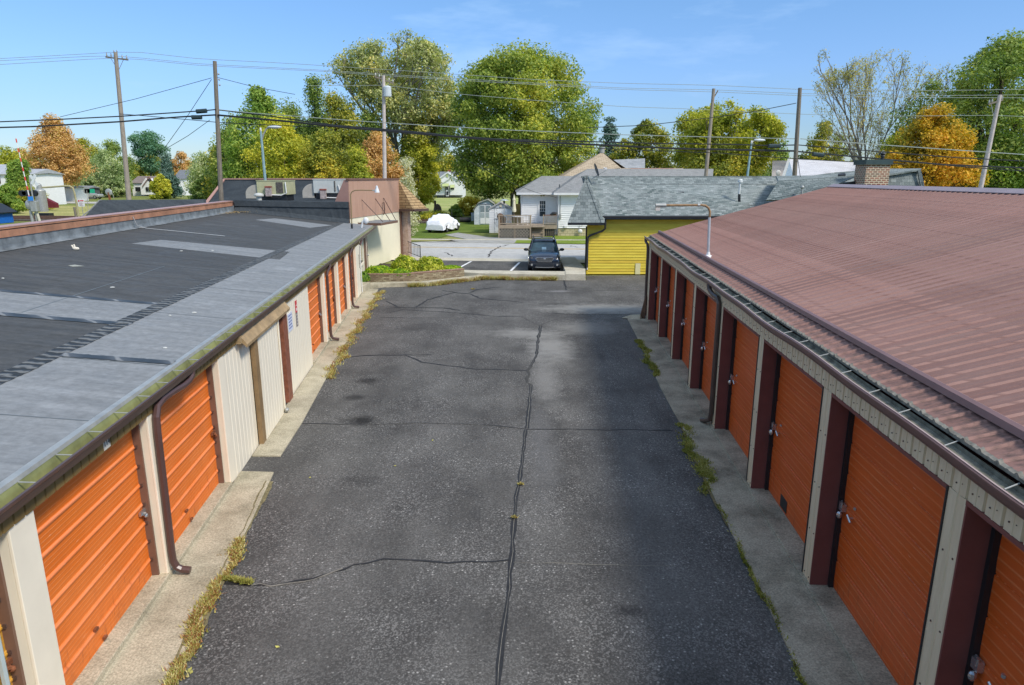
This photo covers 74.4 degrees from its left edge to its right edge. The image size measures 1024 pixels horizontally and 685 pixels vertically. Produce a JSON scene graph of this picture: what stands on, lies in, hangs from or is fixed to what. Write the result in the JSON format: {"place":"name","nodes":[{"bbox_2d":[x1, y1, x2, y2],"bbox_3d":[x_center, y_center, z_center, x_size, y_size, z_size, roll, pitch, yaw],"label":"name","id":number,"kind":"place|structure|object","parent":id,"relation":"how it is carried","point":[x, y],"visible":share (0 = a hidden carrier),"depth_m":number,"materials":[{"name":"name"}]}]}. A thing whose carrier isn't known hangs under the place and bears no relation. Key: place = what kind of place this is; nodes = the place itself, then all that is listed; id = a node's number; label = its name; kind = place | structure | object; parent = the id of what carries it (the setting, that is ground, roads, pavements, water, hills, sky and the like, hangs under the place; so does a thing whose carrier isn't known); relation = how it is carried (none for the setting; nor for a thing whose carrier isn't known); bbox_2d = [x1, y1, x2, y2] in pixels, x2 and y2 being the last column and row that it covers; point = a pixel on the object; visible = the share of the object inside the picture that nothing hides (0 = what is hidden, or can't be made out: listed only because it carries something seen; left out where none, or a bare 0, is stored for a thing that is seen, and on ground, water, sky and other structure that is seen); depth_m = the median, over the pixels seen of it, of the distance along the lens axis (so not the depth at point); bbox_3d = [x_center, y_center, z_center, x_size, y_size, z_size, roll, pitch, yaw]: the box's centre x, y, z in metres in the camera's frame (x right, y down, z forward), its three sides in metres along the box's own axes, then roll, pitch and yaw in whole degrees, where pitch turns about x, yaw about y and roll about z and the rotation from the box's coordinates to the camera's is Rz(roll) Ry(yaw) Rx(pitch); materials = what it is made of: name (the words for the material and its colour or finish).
{"place":"outdoors","nodes":[
{"label":"outdoors","id":0,"kind":"place"},
{"bbox_2d":[15,139,40,221],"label":"crossing gate","id":1,"kind":"structure","parent":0,"point":[31,205],"depth_m":64.46,"materials":[{"name":"metal"}]},
{"bbox_2d":[30,169,66,204],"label":"house","id":2,"kind":"structure","parent":0,"point":[46,177],"depth_m":129.84,"materials":[{"name":"white"}]},
{"bbox_2d":[13,206,92,215],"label":"field","id":3,"kind":"structure","parent":0,"point":[64,211],"depth_m":104.75,"materials":[{"name":"green plant"}]},
{"bbox_2d":[0,183,26,213],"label":"shrub","id":4,"kind":"object","parent":3,"relation":"on","point":[8,198],"visible":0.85,"depth_m":97.35,"materials":[{"name":"green plant"}]},
{"bbox_2d":[11,158,33,189],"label":"columnar evergreen","id":5,"kind":"object","parent":3,"relation":"on","point":[18,172],"visible":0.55,"depth_m":113.74,"materials":[{"name":"green plant"}]},
{"bbox_2d":[182,150,208,198],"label":"willow","id":6,"kind":"object","parent":3,"relation":"on","point":[198,165],"visible":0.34,"depth_m":103.43,"materials":[{"name":"green plant"}]},
{"bbox_2d":[82,199,205,215],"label":"roof","id":7,"kind":"structure","parent":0,"point":[105,206],"depth_m":36.73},
{"bbox_2d":[132,176,156,195],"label":"house","id":8,"kind":"structure","parent":0,"point":[141,185],"depth_m":189.74,"materials":[{"name":"white"}]},
{"bbox_2d":[0,185,644,281],"bbox_3d":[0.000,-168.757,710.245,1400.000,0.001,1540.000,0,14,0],"label":"ground","id":9,"kind":"structure","parent":0,"point":[486,234],"depth_m":94.41,"materials":[{"name":"green plant"}]},
{"bbox_2d":[16,112,98,188],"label":"tree","id":10,"kind":"object","parent":9,"relation":"on","point":[73,164],"visible":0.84,"depth_m":142.55,"materials":[{"name":"orange plant"}]},
{"bbox_2d":[76,149,133,196],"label":"willow","id":11,"kind":"object","parent":9,"relation":"on","point":[113,168],"visible":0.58,"depth_m":178.15,"materials":[{"name":"green plant"}]},
{"bbox_2d":[86,138,138,190],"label":"tree","id":12,"kind":"object","parent":9,"relation":"on","point":[114,148],"visible":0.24,"depth_m":196.38,"materials":[{"name":"green plant"}]},
{"bbox_2d":[100,175,134,196],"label":"shrub","id":13,"kind":"object","parent":9,"relation":"on","point":[117,187],"visible":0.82,"depth_m":175.70,"materials":[{"name":"green plant"}]},
{"bbox_2d":[105,50,131,199],"bbox_3d":[-31.421,-15.896,55.225,2.017,14.993,0.429,2,14,7],"label":"utility pole","id":14,"kind":"object","parent":9,"relation":"on","point":[123,143],"visible":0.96,"depth_m":54.77,"materials":[{"name":"brown wood"}]},
{"bbox_2d":[0,56,972,95],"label":"power line","id":15,"kind":"object","parent":14,"relation":"attached to","point":[510,81],"visible":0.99,"depth_m":54.08,"materials":[{"name":"metal"}]},
{"bbox_2d":[0,58,976,97],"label":"power line","id":16,"kind":"object","parent":14,"relation":"attached to","point":[513,83],"visible":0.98,"depth_m":54.10,"materials":[{"name":"metal"}]},
{"bbox_2d":[0,52,1023,90],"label":"power line","id":17,"kind":"object","parent":14,"relation":"attached to","point":[519,78],"visible":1,"depth_m":54.01,"materials":[{"name":"metal"}]},
{"bbox_2d":[127,129,170,175],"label":"tree","id":18,"kind":"object","parent":9,"relation":"on","point":[140,150],"visible":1,"depth_m":202.26,"materials":[{"name":"green plant"}]},
{"bbox_2d":[149,173,172,198],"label":"shrub","id":19,"kind":"object","parent":9,"relation":"on","point":[160,186],"visible":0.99,"depth_m":162.57,"materials":[{"name":"yellow plant"}]},
{"bbox_2d":[158,152,186,198],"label":"spruce","id":20,"kind":"object","parent":9,"relation":"on","point":[166,169],"visible":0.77,"depth_m":166.16,"materials":[{"name":"green plant"}]},
{"bbox_2d":[0,200,375,684],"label":"storage building","id":21,"kind":"structure","parent":9,"relation":"on","point":[129,444],"depth_m":10.35,"materials":[{"name":"beige paint"}]},
{"bbox_2d":[33,428,152,684],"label":"roll up door","id":22,"kind":"structure","parent":21,"relation":"in","point":[93,542],"depth_m":7.44,"materials":[{"name":"metal"}]},
{"bbox_2d":[160,367,219,542],"bbox_3d":[-4.877,1.629,10.154,0.110,2.200,2.470,-1,14,-6],"label":"roll up door","id":23,"kind":"structure","parent":21,"relation":"in","point":[187,430],"depth_m":10.27,"materials":[{"name":"metal"}]},
{"bbox_2d":[257,320,288,438],"bbox_3d":[-5.020,0.691,14.254,0.161,2.210,1.647,-1,14,-6],"label":"sliding door","id":24,"kind":"structure","parent":21,"relation":"in","point":[269,346],"depth_m":14.22,"materials":[{"name":"beige"}]},
{"bbox_2d":[307,279,321,353],"bbox_3d":[-5.923,-0.805,20.082,0.110,2.200,2.360,-1,14,-6],"label":"roll up door","id":25,"kind":"structure","parent":21,"relation":"in","point":[314,313],"depth_m":20.45,"materials":[{"name":"metal"}]},
{"bbox_2d":[213,61,223,200],"bbox_3d":[-17.495,-10.589,40.442,1.020,11.725,0.309,0,14,0],"label":"utility pole","id":26,"kind":"object","parent":9,"relation":"on","point":[218,149],"visible":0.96,"depth_m":39.93,"materials":[{"name":"brown wood"}]},
{"bbox_2d":[0,114,215,127],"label":"cable","id":27,"kind":"object","parent":26,"relation":"attached to","point":[103,122],"visible":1,"depth_m":39.69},
{"bbox_2d":[218,114,793,151],"bbox_3d":[-0.262,-12.372,39.886,34.024,2.132,0.100,0,14,0],"label":"cable","id":28,"kind":"object","parent":26,"relation":"attached to","point":[507,139],"visible":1,"depth_m":39.95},
{"bbox_2d":[219,109,794,138],"bbox_3d":[-0.245,-12.898,39.878,34.088,1.692,0.040,0,14,0],"label":"cable","id":29,"kind":"object","parent":26,"relation":"attached to","point":[510,130],"visible":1,"depth_m":39.94,"materials":[{"name":"rubber"}]},
{"bbox_2d":[206,112,258,193],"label":"tree","id":30,"kind":"object","parent":9,"relation":"on","point":[214,178],"visible":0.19,"depth_m":83.21,"materials":[{"name":"green plant"}]},
{"bbox_2d":[215,84,297,179],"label":"tree","id":31,"kind":"object","parent":9,"relation":"on","point":[259,100],"visible":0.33,"depth_m":76.49,"materials":[{"name":"green plant"}]},
{"bbox_2d":[239,112,319,177],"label":"tree","id":32,"kind":"object","parent":9,"relation":"on","point":[287,141],"visible":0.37,"depth_m":71.51,"materials":[{"name":"green plant"}]},
{"bbox_2d":[278,97,306,137],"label":"tree","id":33,"kind":"object","parent":9,"relation":"on","point":[290,110],"visible":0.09,"depth_m":90.72,"materials":[{"name":"green plant"}]},
{"bbox_2d":[301,73,330,174],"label":"tree","id":34,"kind":"object","parent":9,"relation":"on","point":[312,93],"visible":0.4,"depth_m":84.83,"materials":[{"name":"green plant"}]},
{"bbox_2d":[206,178,428,266],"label":"office building","id":35,"kind":"structure","parent":9,"relation":"on","point":[390,206],"depth_m":42.66,"materials":[{"name":"beige paint"}]},
{"bbox_2d":[246,180,295,200],"bbox_3d":[-13.850,-8.704,38.660,2.466,1.140,1.600,0,14,0],"label":"rooftop unit","id":36,"kind":"object","parent":35,"relation":"on","point":[279,190],"visible":0.94,"depth_m":38.08,"materials":[{"name":"beige metal"}]},
{"bbox_2d":[302,179,345,198],"bbox_3d":[-10.734,-8.782,38.640,2.266,1.125,1.600,0,14,0],"label":"rooftop unit","id":37,"kind":"object","parent":35,"relation":"on","point":[323,189],"visible":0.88,"depth_m":38.03,"materials":[{"name":"white metal"}]},
{"bbox_2d":[287,127,352,177],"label":"tree","id":38,"kind":"object","parent":9,"relation":"on","point":[322,156],"visible":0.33,"depth_m":70.20,"materials":[{"name":"green plant"}]},
{"bbox_2d":[301,88,368,177],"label":"tree","id":39,"kind":"object","parent":9,"relation":"on","point":[334,105],"visible":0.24,"depth_m":86.47,"materials":[{"name":"green plant"}]},
{"bbox_2d":[341,144,373,177],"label":"tree","id":40,"kind":"object","parent":9,"relation":"on","point":[356,168],"visible":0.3,"depth_m":69.16,"materials":[{"name":"green plant"}]},
{"bbox_2d":[355,108,397,170],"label":"tree","id":41,"kind":"object","parent":9,"relation":"on","point":[369,117],"visible":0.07,"depth_m":92.94,"materials":[{"name":"green plant"}]},
{"bbox_2d":[352,131,409,183],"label":"tree","id":42,"kind":"object","parent":9,"relation":"on","point":[373,145],"visible":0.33,"depth_m":74.20,"materials":[{"name":"orange plant"}]},
{"bbox_2d":[321,28,460,165],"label":"cottonwood tree","id":43,"kind":"object","parent":9,"relation":"on","point":[430,54],"visible":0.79,"depth_m":94.02,"materials":[{"name":"green plant"}]},
{"bbox_2d":[367,263,463,281],"bbox_3d":[-5.017,-3.764,36.076,5.033,0.530,5.130,0,14,0],"label":"brick planter","id":44,"kind":"object","parent":9,"relation":"on","point":[420,275],"visible":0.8,"depth_m":34.14,"materials":[{"name":"brick"}]},
{"bbox_2d":[389,254,417,271],"bbox_3d":[-5.612,-4.123,35.019,1.546,1.006,1.703,0,14,0],"label":"bush","id":45,"kind":"object","parent":44,"relation":"in","point":[406,262],"visible":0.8,"depth_m":34.64,"materials":[{"name":"green plant"}]},
{"bbox_2d":[417,255,445,271],"bbox_3d":[-4.330,-4.141,35.421,1.761,0.899,1.647,0,14,0],"label":"bush","id":46,"kind":"object","parent":44,"relation":"in","point":[428,263],"visible":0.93,"depth_m":35.00,"materials":[{"name":"green plant"}]},
{"bbox_2d":[394,117,441,213],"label":"tree","id":47,"kind":"object","parent":9,"relation":"on","point":[428,185],"visible":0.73,"depth_m":95.61,"materials":[{"name":"green plant"}]},
{"bbox_2d":[370,275,483,288],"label":"kerb","id":48,"kind":"structure","parent":9,"relation":"on","point":[374,285],"depth_m":32.94,"materials":[{"name":"concrete"}]},
{"bbox_2d":[411,238,457,241],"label":"verge","id":49,"kind":"structure","parent":9,"relation":"on","point":[431,240],"depth_m":56.78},
{"bbox_2d":[375,72,393,177],"bbox_3d":[-10.224,-15.052,55.344,1.529,13.292,0.697,0,14,0],"label":"utility pole","id":50,"kind":"object","parent":49,"relation":"on","point":[386,90],"visible":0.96,"depth_m":54.53,"materials":[{"name":"brown wood"}]},
{"bbox_2d":[317,85,1023,116],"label":"power line","id":51,"kind":"object","parent":50,"relation":"attached to","point":[641,107],"visible":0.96,"depth_m":54.52,"materials":[{"name":"metal"}]},
{"bbox_2d":[431,170,465,197],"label":"house","id":52,"kind":"structure","parent":9,"relation":"on","point":[449,187],"depth_m":174.05,"materials":[{"name":"white"}]},
{"bbox_2d":[411,221,513,237],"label":"back yard","id":53,"kind":"structure","parent":9,"relation":"on","point":[421,232],"depth_m":67.55,"materials":[{"name":"green plant"}]},
{"bbox_2d":[398,156,421,235],"bbox_3d":[-9.384,-13.086,60.634,2.325,7.264,2.396,-10,17,-36],"label":"climbing shrub","id":54,"kind":"object","parent":53,"relation":"on","point":[406,162],"visible":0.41,"depth_m":60.16,"materials":[{"name":"green plant"}]},
{"bbox_2d":[425,214,459,232],"bbox_3d":[-6.760,-11.834,66.461,2.197,1.735,4.882,4,14,15],"label":"covered car","id":55,"kind":"object","parent":53,"relation":"on","point":[444,222],"visible":1,"depth_m":64.54,"materials":[{"name":"fabric"}]},
{"bbox_2d":[473,198,494,224],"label":"garden shed","id":56,"kind":"structure","parent":53,"relation":"on","point":[481,213],"depth_m":75.71,"materials":[{"name":"white paint"}]},
{"bbox_2d":[174,275,802,684],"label":"alley","id":57,"kind":"structure","parent":9,"relation":"on","point":[606,507],"depth_m":10.37,"materials":[{"name":"asphalt"}]},
{"bbox_2d":[98,471,273,684],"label":"apron","id":58,"kind":"object","parent":57,"relation":"on","point":[151,646],"visible":0.9,"depth_m":8.63,"materials":[{"name":"concrete"}]},
{"bbox_2d":[159,536,247,684],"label":"weeds","id":59,"kind":"object","parent":58,"relation":"on","point":[194,630],"visible":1,"depth_m":8.09,"materials":[{"name":"green plant"}]},
{"bbox_2d":[167,481,272,677],"bbox_3d":[-3.832,3.182,8.765,0.194,0.024,6.380,-2,14,-7],"label":"soil strip","id":60,"kind":"object","parent":57,"relation":"on","point":[267,490],"visible":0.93,"depth_m":10.23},
{"bbox_2d":[252,289,377,456],"bbox_3d":[-5.646,-0.166,22.514,0.670,0.060,19.899,-1,14,-6],"label":"apron","id":61,"kind":"object","parent":57,"relation":"on","point":[286,427],"visible":0.71,"depth_m":16.64,"materials":[{"name":"concrete"}]},
{"bbox_2d":[322,290,385,378],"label":"weeds","id":62,"kind":"object","parent":57,"relation":"on","point":[332,372],"visible":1,"depth_m":22.38,"materials":[{"name":"yellow plant"}]},
{"bbox_2d":[224,558,509,585],"bbox_3d":[-1.934,3.079,9.252,3.815,0.001,0.402,-3,14,-11],"label":"crack seal","id":63,"kind":"object","parent":57,"relation":"on","point":[229,583],"visible":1,"depth_m":9.36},
{"bbox_2d":[407,275,558,286],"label":"weeds","id":64,"kind":"object","parent":57,"relation":"on","point":[457,280],"visible":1,"depth_m":34.80,"materials":[{"name":"yellow plant"}]},
{"bbox_2d":[496,429,526,684],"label":"crack seal","id":65,"kind":"object","parent":57,"relation":"on","point":[508,591],"visible":1,"depth_m":9.02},
{"bbox_2d":[627,318,864,684],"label":"apron","id":66,"kind":"object","parent":57,"relation":"on","point":[822,657],"visible":0.87,"depth_m":9.52,"materials":[{"name":"concrete"}]},
{"bbox_2d":[675,422,718,495],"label":"weeds","id":67,"kind":"object","parent":66,"relation":"on","point":[687,450],"visible":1,"depth_m":12.68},
{"bbox_2d":[715,503,808,684],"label":"weeds","id":68,"kind":"object","parent":66,"relation":"on","point":[761,594],"visible":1,"depth_m":8.59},
{"bbox_2d":[640,184,1023,684],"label":"storage building","id":69,"kind":"structure","parent":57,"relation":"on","point":[847,360],"depth_m":8.54,"materials":[{"name":"beige metal"}]},
{"bbox_2d":[666,267,674,341],"bbox_3d":[5.009,-1.113,20.791,0.155,2.540,2.510,1,14,4],"label":"roll up door","id":70,"kind":"structure","parent":69,"relation":"in","point":[669,303],"depth_m":21.61,"materials":[{"name":"metal"}]},
{"bbox_2d":[655,203,710,256],"bbox_3d":[4.344,-2.803,16.967,1.537,1.364,0.280,0,14,0],"label":"roof lamp","id":71,"kind":"object","parent":69,"relation":"on","point":[658,206],"visible":0.88,"depth_m":16.82,"materials":[{"name":"metal"}]},
{"bbox_2d":[681,280,693,367],"bbox_3d":[4.814,-0.448,18.078,0.155,2.540,2.510,1,14,4],"label":"roll up door","id":72,"kind":"structure","parent":69,"relation":"in","point":[687,321],"depth_m":18.75,"materials":[{"name":"metal"}]},
{"bbox_2d":[701,297,715,400],"bbox_3d":[4.618,0.217,15.365,0.155,2.540,2.510,1,14,4],"label":"roll up door","id":73,"kind":"structure","parent":69,"relation":"in","point":[708,345],"depth_m":16.09,"materials":[{"name":"metal"}]},
{"bbox_2d":[728,320,758,457],"bbox_3d":[4.423,0.882,12.652,0.155,2.540,2.510,1,14,4],"label":"roll up door","id":74,"kind":"structure","parent":69,"relation":"in","point":[746,345],"depth_m":13.06,"materials":[{"name":"metal"}]},
{"bbox_2d":[769,356,821,542],"bbox_3d":[4.228,1.548,9.940,0.155,2.540,2.510,1,14,4],"label":"roll up door","id":75,"kind":"structure","parent":69,"relation":"in","point":[795,426],"depth_m":10.19,"materials":[{"name":"metal"}]},
{"bbox_2d":[834,416,945,684],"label":"roll up door","id":76,"kind":"structure","parent":69,"relation":"in","point":[891,509],"depth_m":7.29,"materials":[{"name":"metal"}]},
{"bbox_2d":[968,535,1023,684],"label":"roll up door","id":77,"kind":"structure","parent":69,"relation":"in","point":[1000,661],"depth_m":5.39,"materials":[{"name":"metal"}]},
{"bbox_2d":[488,201,511,232],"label":"garden shed","id":78,"kind":"structure","parent":9,"relation":"on","point":[495,210],"depth_m":63.73,"materials":[{"name":"white paint"}]},
{"bbox_2d":[442,260,562,270],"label":"parking lot","id":79,"kind":"structure","parent":9,"relation":"on","point":[497,265],"depth_m":40.37,"materials":[{"name":"asphalt"}]},
{"bbox_2d":[524,235,563,269],"bbox_3d":[1.857,-5.268,39.459,2.340,1.720,4.920,0,14,1],"label":"estate car","id":80,"kind":"object","parent":79,"relation":"on","point":[543,252],"visible":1,"depth_m":37.81,"materials":[{"name":"blue paint"}]},
{"bbox_2d":[464,270,564,279],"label":"raised walk","id":81,"kind":"structure","parent":9,"relation":"on","point":[559,274],"depth_m":35.42,"materials":[{"name":"concrete"}]},
{"bbox_2d":[436,37,607,219],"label":"maple tree","id":82,"kind":"object","parent":9,"relation":"on","point":[519,164],"visible":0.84,"depth_m":77.51,"materials":[{"name":"green plant"}]},
{"bbox_2d":[498,215,559,237],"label":"deck","id":83,"kind":"structure","parent":9,"relation":"on","point":[522,230],"depth_m":59.44,"materials":[{"name":"brown wood"}]},
{"bbox_2d":[561,257,585,279],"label":"ramp walk","id":84,"kind":"structure","parent":9,"relation":"on","point":[573,268],"depth_m":36.91,"materials":[{"name":"concrete"}]},
{"bbox_2d":[558,147,624,175],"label":"tan roofed house","id":85,"kind":"structure","parent":9,"relation":"on","point":[601,160],"depth_m":73.02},
{"bbox_2d":[596,116,620,155],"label":"conifer","id":86,"kind":"object","parent":9,"relation":"on","point":[607,130],"visible":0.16,"depth_m":112.17,"materials":[{"name":"green plant"}]},
{"bbox_2d":[515,169,712,235],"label":"white house","id":87,"kind":"structure","parent":9,"relation":"on","point":[564,191],"depth_m":62.38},
{"bbox_2d":[608,118,676,167],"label":"tree","id":88,"kind":"object","parent":9,"relation":"on","point":[656,159],"visible":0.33,"depth_m":101.87,"materials":[{"name":"green plant"}]},
{"bbox_2d":[568,176,777,273],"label":"yellow building","id":89,"kind":"structure","parent":9,"relation":"on","point":[620,217],"depth_m":36.53,"materials":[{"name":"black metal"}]},
{"bbox_2d":[766,168,923,200],"bbox_3d":[16.948,-8.318,35.439,8.376,1.608,4.400,0,14,0],"label":"shingled annex","id":90,"kind":"object","parent":89,"relation":"on","point":[786,187],"visible":0.63,"depth_m":34.19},
{"bbox_2d":[853,152,892,184],"bbox_3d":[17.859,-8.415,33.510,1.310,1.975,1.260,0,14,0],"label":"chimney","id":91,"kind":"object","parent":90,"relation":"on","point":[872,172],"visible":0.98,"depth_m":33.03,"materials":[{"name":"brick"}]},
{"bbox_2d":[674,135,766,175],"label":"tree","id":92,"kind":"object","parent":9,"relation":"on","point":[696,160],"visible":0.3,"depth_m":86.86,"materials":[{"name":"green plant"}]},
{"bbox_2d":[667,97,789,175],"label":"honey locust","id":93,"kind":"object","parent":9,"relation":"on","point":[765,125],"visible":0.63,"depth_m":87.89,"materials":[{"name":"green plant"}]},
{"bbox_2d":[792,88,801,175],"bbox_3d":[17.016,-9.881,40.615,0.636,10.262,0.309,0,14,0],"label":"utility pole","id":94,"kind":"object","parent":9,"relation":"on","point":[796,143],"visible":0.4,"depth_m":39.92,"materials":[{"name":"brown wood"}]},
{"bbox_2d":[219,110,793,145],"bbox_3d":[-0.229,-12.717,39.975,34.168,2.084,0.063,0,14,0],"label":"cable","id":95,"kind":"object","parent":94,"relation":"attached to","point":[516,139],"visible":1,"depth_m":40.12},
{"bbox_2d":[388,131,900,163],"bbox_3d":[8.117,-11.526,40.008,30.849,1.880,0.040,0,14,0],"label":"cable","id":96,"kind":"object","parent":94,"relation":"attached to","point":[628,149],"visible":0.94,"depth_m":40.02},
{"bbox_2d":[798,119,848,160],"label":"tree","id":97,"kind":"object","parent":9,"relation":"on","point":[819,135],"visible":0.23,"depth_m":93.19,"materials":[{"name":"green plant"}]},
{"bbox_2d":[809,47,957,161],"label":"thin tree","id":98,"kind":"object","parent":9,"relation":"on","point":[847,76],"visible":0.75,"depth_m":79.64,"materials":[{"name":"grey plant"}]},
{"bbox_2d":[875,102,990,187],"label":"orange tree","id":99,"kind":"object","parent":9,"relation":"on","point":[928,129],"visible":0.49,"depth_m":65.34,"materials":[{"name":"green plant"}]},
{"bbox_2d":[884,27,1023,187],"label":"tree","id":100,"kind":"object","parent":9,"relation":"on","point":[1006,57],"visible":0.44,"depth_m":68.90,"materials":[{"name":"green plant"}]},
{"bbox_2d":[951,125,1023,188],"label":"tree","id":101,"kind":"object","parent":9,"relation":"on","point":[1015,182],"visible":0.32,"depth_m":66.37,"materials":[{"name":"green plant"}]},
{"bbox_2d":[978,95,1002,187],"bbox_3d":[35.263,-12.675,50.432,1.030,11.020,0.357,0,14,0],"label":"utility pole","id":102,"kind":"object","parent":9,"relation":"on","point":[990,140],"visible":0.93,"depth_m":49.73,"materials":[{"name":"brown wood"}]},
{"bbox_2d":[424,198,517,210],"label":"field","id":103,"kind":"structure","parent":0,"point":[445,204],"depth_m":141.73,"materials":[{"name":"green plant"}]},
{"bbox_2d":[411,243,584,259],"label":"road","id":104,"kind":"structure","parent":0,"point":[462,250],"depth_m":49.13,"materials":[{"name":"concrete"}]},
{"bbox_2d":[412,233,527,242],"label":"sidewalk","id":105,"kind":"structure","parent":104,"relation":"on","point":[463,236],"depth_m":56.78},
{"bbox_2d":[0,0,1023,174],"label":"sky","id":106,"kind":"structure","parent":0,"point":[772,45],"materials":[{"name":"blue"}]},
{"bbox_2d":[782,159,855,175],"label":"pale roofed house","id":107,"kind":"structure","parent":0,"point":[811,167],"depth_m":72.11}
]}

